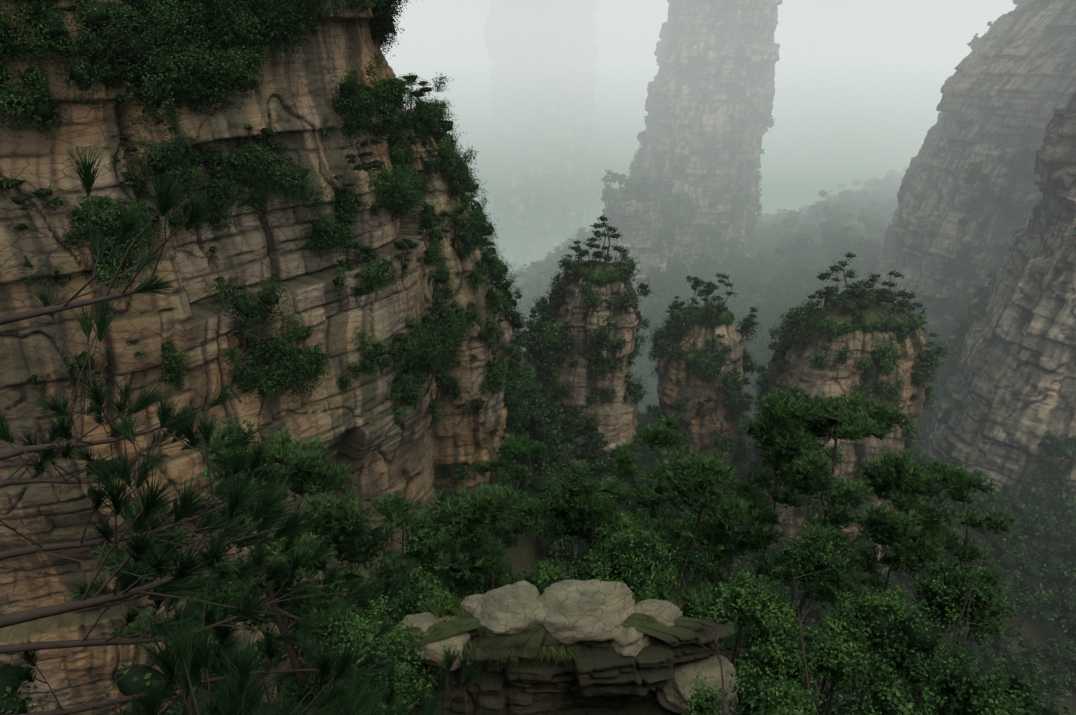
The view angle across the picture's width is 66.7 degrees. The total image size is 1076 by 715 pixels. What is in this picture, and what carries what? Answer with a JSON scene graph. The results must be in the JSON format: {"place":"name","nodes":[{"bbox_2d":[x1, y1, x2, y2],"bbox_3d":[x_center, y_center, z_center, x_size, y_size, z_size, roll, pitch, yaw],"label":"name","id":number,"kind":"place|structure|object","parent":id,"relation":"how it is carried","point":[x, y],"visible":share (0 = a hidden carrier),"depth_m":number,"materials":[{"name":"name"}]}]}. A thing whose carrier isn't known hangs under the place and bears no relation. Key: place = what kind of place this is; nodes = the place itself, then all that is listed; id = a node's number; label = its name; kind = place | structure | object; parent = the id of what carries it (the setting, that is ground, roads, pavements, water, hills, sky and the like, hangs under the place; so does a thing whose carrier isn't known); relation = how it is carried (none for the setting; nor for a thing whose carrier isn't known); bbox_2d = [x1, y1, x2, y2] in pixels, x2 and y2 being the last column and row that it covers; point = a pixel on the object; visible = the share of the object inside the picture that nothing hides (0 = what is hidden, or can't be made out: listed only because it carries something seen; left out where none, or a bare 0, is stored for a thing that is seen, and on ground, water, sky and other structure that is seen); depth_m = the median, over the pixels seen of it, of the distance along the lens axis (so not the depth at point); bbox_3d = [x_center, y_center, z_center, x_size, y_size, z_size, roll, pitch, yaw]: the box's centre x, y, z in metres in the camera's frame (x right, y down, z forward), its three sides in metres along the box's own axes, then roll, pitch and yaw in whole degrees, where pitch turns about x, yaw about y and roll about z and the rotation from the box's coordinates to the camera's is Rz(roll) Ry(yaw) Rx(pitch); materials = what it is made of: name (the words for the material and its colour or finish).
{"place":"outdoors","nodes":[
{"label":"outdoors","id":0,"kind":"place"},
{"bbox_2d":[0,0,438,714],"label":"cliff","id":1,"kind":"structure","parent":0,"point":[366,438],"depth_m":59.44,"materials":[{"name":"brown stone"}]},
{"bbox_2d":[0,0,522,492],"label":"cliff pines","id":2,"kind":"object","parent":1,"relation":"attached to","point":[250,358],"visible":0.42,"depth_m":63.77,"materials":[{"name":"green plant"}]},
{"bbox_2d":[0,0,530,562],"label":"cliff shrubs","id":3,"kind":"object","parent":1,"relation":"on","point":[252,26],"visible":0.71,"depth_m":58.63,"materials":[{"name":"green plant"}]},
{"bbox_2d":[273,0,1075,714],"bbox_3d":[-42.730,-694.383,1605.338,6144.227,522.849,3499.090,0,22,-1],"label":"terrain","id":4,"kind":"structure","parent":0,"point":[883,116],"depth_m":745.74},
{"bbox_2d":[0,139,494,714],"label":"pine","id":5,"kind":"object","parent":4,"relation":"on","point":[230,699],"depth_m":4.57,"materials":[{"name":"green plant"}]},
{"bbox_2d":[389,110,512,545],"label":"rock pillar","id":6,"kind":"structure","parent":4,"relation":"on","point":[453,442],"depth_m":87.25,"materials":[{"name":"brown stone"}]},
{"bbox_2d":[452,0,491,66],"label":"pillar","id":7,"kind":"structure","parent":4,"relation":"on","point":[469,20],"depth_m":740.19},
{"bbox_2d":[512,352,550,444],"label":"pillar","id":8,"kind":"structure","parent":4,"relation":"on","point":[523,359],"depth_m":128.25,"materials":[{"name":"brown stone"}]},
{"bbox_2d":[0,53,1075,714],"bbox_3d":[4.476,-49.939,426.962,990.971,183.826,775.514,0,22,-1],"label":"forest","id":9,"kind":"object","parent":4,"relation":"on","point":[792,235],"depth_m":179.77,"materials":[{"name":"green plant"}]},
{"bbox_2d":[0,479,1075,714],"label":"bushes","id":10,"kind":"object","parent":4,"relation":"on","point":[774,679],"visible":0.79,"depth_m":12.15,"materials":[{"name":"green plant"}]},
{"bbox_2d":[484,0,597,269],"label":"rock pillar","id":11,"kind":"structure","parent":4,"relation":"on","point":[550,161],"depth_m":649.21,"materials":[{"name":"grey stone"}]},
{"bbox_2d":[117,398,1014,714],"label":"trunks","id":12,"kind":"object","parent":4,"relation":"on","point":[281,622],"visible":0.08,"depth_m":20.62,"materials":[{"name":"brown plant"}]},
{"bbox_2d":[87,385,1020,708],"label":"trees","id":13,"kind":"object","parent":12,"relation":"attached to","point":[739,515],"visible":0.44,"depth_m":23.50,"materials":[{"name":"green plant"}]},
{"bbox_2d":[396,612,736,714],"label":"outcrop rock","id":14,"kind":"object","parent":4,"relation":"on","point":[601,678],"visible":0.6,"depth_m":12.87,"materials":[{"name":"grey stone"}]},
{"bbox_2d":[393,612,472,670],"bbox_3d":[-1.642,4.399,13.084,1.468,0.525,1.058,8,23,19],"label":"outcrop boulder","id":15,"kind":"object","parent":14,"relation":"on","point":[425,621],"visible":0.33,"depth_m":12.70,"materials":[{"name":"grey stone"}]},
{"bbox_2d":[461,594,483,617],"bbox_3d":[-1.005,4.047,13.179,0.504,0.358,0.462,0,22,-1],"label":"outcrop boulder","id":16,"kind":"object","parent":14,"relation":"on","point":[471,602],"visible":0.31,"depth_m":13.12,"materials":[{"name":"grey stone"}]},
{"bbox_2d":[473,580,546,635],"bbox_3d":[-0.413,3.960,12.889,1.180,0.712,0.848,-6,23,-14],"label":"outcrop boulder","id":17,"kind":"object","parent":14,"relation":"on","point":[513,609],"visible":0.77,"depth_m":12.66,"materials":[{"name":"grey stone"}]},
{"bbox_2d":[418,584,682,666],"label":"outcrop grass","id":18,"kind":"structure","parent":14,"relation":"on","point":[480,631],"depth_m":12.69,"materials":[{"name":"green plant"}]},
{"bbox_2d":[537,579,634,644],"bbox_3d":[0.735,4.001,12.954,1.643,0.719,1.203,10,24,23],"label":"outcrop boulder","id":19,"kind":"object","parent":14,"relation":"on","point":[580,610],"visible":0.88,"depth_m":12.72,"materials":[{"name":"grey stone"}]},
{"bbox_2d":[610,627,650,656],"bbox_3d":[1.361,4.321,13.065,0.886,0.435,0.878,19,29,39],"label":"outcrop boulder","id":20,"kind":"object","parent":14,"relation":"on","point":[630,641],"visible":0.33,"depth_m":12.67,"materials":[{"name":"grey stone"}]},
{"bbox_2d":[634,599,682,626],"bbox_3d":[1.927,4.130,13.162,0.882,0.400,0.660,0,22,-1],"label":"outcrop boulder","id":21,"kind":"object","parent":14,"relation":"on","point":[669,612],"visible":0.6,"depth_m":13.04,"materials":[{"name":"grey stone"}]},
{"bbox_2d":[655,655,738,714],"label":"outcrop boulder","id":22,"kind":"object","parent":14,"relation":"on","point":[673,692],"visible":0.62,"depth_m":13.01,"materials":[{"name":"grey stone"}]},
{"bbox_2d":[539,260,641,492],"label":"pillar","id":23,"kind":"structure","parent":4,"relation":"on","point":[617,416],"depth_m":128.04,"materials":[{"name":"brown stone"}]},
{"bbox_2d":[601,189,669,291],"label":"rock pillar","id":24,"kind":"structure","parent":4,"relation":"on","point":[638,225],"depth_m":421.37,"materials":[{"name":"grey stone"}]},
{"bbox_2d":[600,170,664,191],"bbox_3d":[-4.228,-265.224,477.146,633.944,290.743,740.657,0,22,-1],"label":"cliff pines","id":25,"kind":"object","parent":24,"relation":"on","point":[642,181],"visible":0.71,"depth_m":420.65,"materials":[{"name":"green plant"}]},
{"bbox_2d":[657,307,745,501],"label":"pillar","id":26,"kind":"structure","parent":4,"relation":"on","point":[692,391],"depth_m":146.68,"materials":[{"name":"brown stone"}]},
{"bbox_2d":[635,0,781,276],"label":"pillar","id":27,"kind":"structure","parent":4,"relation":"on","point":[700,87],"depth_m":407.04,"materials":[{"name":"grey stone"}]},
{"bbox_2d":[511,216,929,574],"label":"pillar stems","id":28,"kind":"object","parent":4,"relation":"on","point":[606,258],"visible":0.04,"depth_m":131.03,"materials":[{"name":"brown plant"}]},
{"bbox_2d":[452,0,1075,555],"bbox_3d":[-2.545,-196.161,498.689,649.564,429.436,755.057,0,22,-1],"label":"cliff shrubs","id":29,"kind":"object","parent":4,"relation":"on","point":[1062,504],"visible":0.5,"depth_m":270.06,"materials":[{"name":"green plant"}]},
{"bbox_2d":[748,298,929,603],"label":"pillar","id":30,"kind":"structure","parent":4,"relation":"on","point":[798,371],"depth_m":133.31,"materials":[{"name":"brown stone"}]},
{"bbox_2d":[510,215,938,578],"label":"pines","id":31,"kind":"object","parent":30,"relation":"on","point":[884,295],"visible":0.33,"depth_m":131.75,"materials":[{"name":"green plant"}]},
{"bbox_2d":[508,246,950,608],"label":"shrubs","id":32,"kind":"object","parent":30,"relation":"on","point":[550,339],"visible":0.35,"depth_m":132.34,"materials":[{"name":"green plant"}]},
{"bbox_2d":[808,0,881,85],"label":"pillar","id":33,"kind":"structure","parent":4,"relation":"on","point":[843,50],"depth_m":738.51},
{"bbox_2d":[691,498,1008,714],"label":"trunks","id":34,"kind":"object","parent":4,"relation":"on","point":[805,669],"visible":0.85,"depth_m":10.79,"materials":[{"name":"brown wood"}]},
{"bbox_2d":[494,21,1037,495],"bbox_3d":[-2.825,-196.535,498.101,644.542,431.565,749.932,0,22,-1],"label":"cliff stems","id":35,"kind":"object","parent":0,"point":[742,199],"visible":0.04,"depth_m":422.55,"materials":[{"name":"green plant"}]},
{"bbox_2d":[873,0,1075,326],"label":"cliff","id":36,"kind":"structure","parent":0,"point":[1008,81],"depth_m":273.95,"materials":[{"name":"grey stone"}]},
{"bbox_2d":[918,92,1075,547],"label":"cliff","id":37,"kind":"structure","parent":0,"point":[1005,402],"depth_m":197.01,"materials":[{"name":"grey stone"}]},
{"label":"plant stems","id":38,"kind":"object","parent":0,"visible":0},
{"bbox_2d":[431,561,704,657],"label":"shrubs","id":39,"kind":"object","parent":38,"relation":"attached to","point":[554,573],"visible":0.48,"depth_m":13.66,"materials":[{"name":"green plant"}]}
]}

